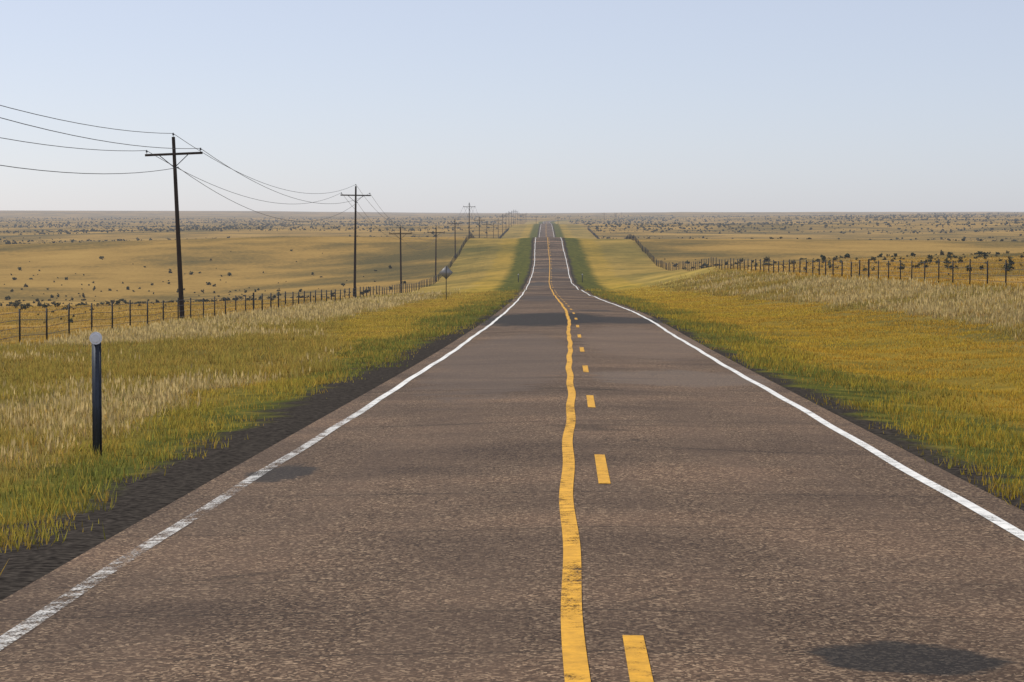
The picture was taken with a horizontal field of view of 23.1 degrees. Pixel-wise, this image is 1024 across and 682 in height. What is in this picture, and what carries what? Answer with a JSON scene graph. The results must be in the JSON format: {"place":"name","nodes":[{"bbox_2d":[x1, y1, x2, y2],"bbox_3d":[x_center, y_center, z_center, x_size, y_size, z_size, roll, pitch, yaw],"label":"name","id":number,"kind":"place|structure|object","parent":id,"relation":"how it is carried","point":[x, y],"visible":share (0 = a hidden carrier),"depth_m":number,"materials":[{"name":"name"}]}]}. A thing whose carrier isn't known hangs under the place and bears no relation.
{"place":"outdoors","nodes":[
{"label":"outdoors","id":0,"kind":"place"},
{"bbox_2d":[446,266,446,299],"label":"warning sign post","id":1,"kind":"object","parent":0,"point":[446,282],"visible":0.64,"depth_m":195.09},
{"bbox_2d":[439,266,452,278],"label":"road sign","id":2,"kind":"object","parent":1,"relation":"attached to","point":[442,272],"visible":1,"depth_m":195.09,"materials":[{"name":"silver metal"}]},
{"bbox_2d":[0,215,1023,681],"bbox_3d":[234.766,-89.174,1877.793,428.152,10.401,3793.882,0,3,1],"label":"road","id":3,"kind":"structure","parent":0,"point":[732,527],"depth_m":16.16,"materials":[{"name":"grey asphalt"}]},
{"bbox_2d":[0,219,1023,648],"bbox_3d":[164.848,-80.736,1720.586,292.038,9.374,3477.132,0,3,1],"label":"white edge lines","id":4,"kind":"object","parent":3,"relation":"on","point":[1008,527],"visible":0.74,"depth_m":24.56,"materials":[{"name":"paint"}]},
{"bbox_2d":[547,237,653,681],"bbox_3d":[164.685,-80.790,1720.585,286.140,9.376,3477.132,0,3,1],"label":"yellow lines","id":5,"kind":"object","parent":3,"relation":"on","point":[573,644],"visible":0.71,"depth_m":14.14,"materials":[{"name":"paint"}]},
{"bbox_2d":[0,210,1023,600],"bbox_3d":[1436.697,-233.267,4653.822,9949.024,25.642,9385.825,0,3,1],"label":"ground","id":6,"kind":"structure","parent":0,"point":[266,260],"depth_m":443.96,"materials":[{"name":"plant"}]},
{"bbox_2d":[92,343,101,454],"bbox_3d":[-4.454,0.743,26.847,0.102,1.570,0.033,0,3,1],"label":"delineator post","id":7,"kind":"object","parent":6,"relation":"on","point":[96,402],"visible":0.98,"depth_m":26.83,"materials":[{"name":"black plastic"}]},
{"bbox_2d":[89,332,101,344],"bbox_3d":[-4.454,-0.030,26.784,0.136,0.136,0.017,0,3,1],"label":"reflector","id":8,"kind":"object","parent":7,"relation":"attached to","point":[95,338],"visible":1,"depth_m":26.78,"materials":[{"name":"white plastic"}]},
{"bbox_2d":[19,227,508,341],"bbox_3d":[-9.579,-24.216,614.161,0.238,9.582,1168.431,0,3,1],"label":"fence posts","id":9,"kind":"object","parent":6,"relation":"on","point":[454,257],"visible":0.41,"depth_m":168.51,"materials":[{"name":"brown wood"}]},
{"bbox_2d":[0,278,435,339],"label":"fence wires","id":10,"kind":"object","parent":9,"relation":"attached to","point":[158,313],"visible":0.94,"depth_m":111.24,"materials":[{"name":"grey"}]},
{"bbox_2d":[145,137,621,318],"bbox_3d":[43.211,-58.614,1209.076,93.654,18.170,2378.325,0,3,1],"label":"utility poles","id":11,"kind":"object","parent":6,"relation":"on","point":[179,267],"visible":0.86,"depth_m":126.39,"materials":[{"name":"brown wood"}]},
{"bbox_2d":[160,155,525,237],"bbox_3d":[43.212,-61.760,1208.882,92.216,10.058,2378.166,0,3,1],"label":"pole hardware","id":12,"kind":"object","parent":11,"relation":"attached to","point":[351,198],"visible":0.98,"depth_m":126.02,"materials":[{"name":"grey metal"}]},
{"bbox_2d":[0,252,1023,574],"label":"roadside grass","id":13,"kind":"structure","parent":6,"relation":"on","point":[304,324],"depth_m":64.62,"materials":[{"name":"green plant"}]},
{"bbox_2d":[0,212,1023,322],"bbox_3d":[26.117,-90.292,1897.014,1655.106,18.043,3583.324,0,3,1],"label":"shrubs","id":14,"kind":"object","parent":6,"relation":"on","point":[284,224],"visible":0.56,"depth_m":1290.38,"materials":[{"name":"plant"}]},
{"bbox_2d":[8,254,1020,307],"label":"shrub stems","id":15,"kind":"object","parent":6,"relation":"on","point":[391,289],"visible":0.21,"depth_m":301.35,"materials":[{"name":"brown wood"}]},
{"bbox_2d":[588,228,1006,286],"bbox_3d":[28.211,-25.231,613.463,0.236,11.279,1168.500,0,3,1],"label":"fence posts","id":16,"kind":"object","parent":6,"relation":"on","point":[647,252],"visible":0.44,"depth_m":213.44,"materials":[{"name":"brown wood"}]},
{"bbox_2d":[668,258,1023,282],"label":"fence wires","id":17,"kind":"object","parent":16,"relation":"attached to","point":[881,270],"visible":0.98,"depth_m":142.48,"materials":[{"name":"grey"}]},
{"bbox_2d":[0,0,1023,212],"label":"sky","id":18,"kind":"structure","parent":0,"point":[422,106],"materials":[{"name":"blue"}]},
{"bbox_3d":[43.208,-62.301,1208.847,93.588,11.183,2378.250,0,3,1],"label":"pole insulators","id":19,"kind":"structure","parent":0,"visible":0},
{"bbox_2d":[0,105,517,249],"bbox_3d":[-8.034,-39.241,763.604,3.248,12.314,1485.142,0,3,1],"label":"power lines","id":20,"kind":"object","parent":19,"relation":"on","point":[196,177],"visible":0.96,"depth_m":125.12,"materials":[{"name":"grey metal"}]}
]}

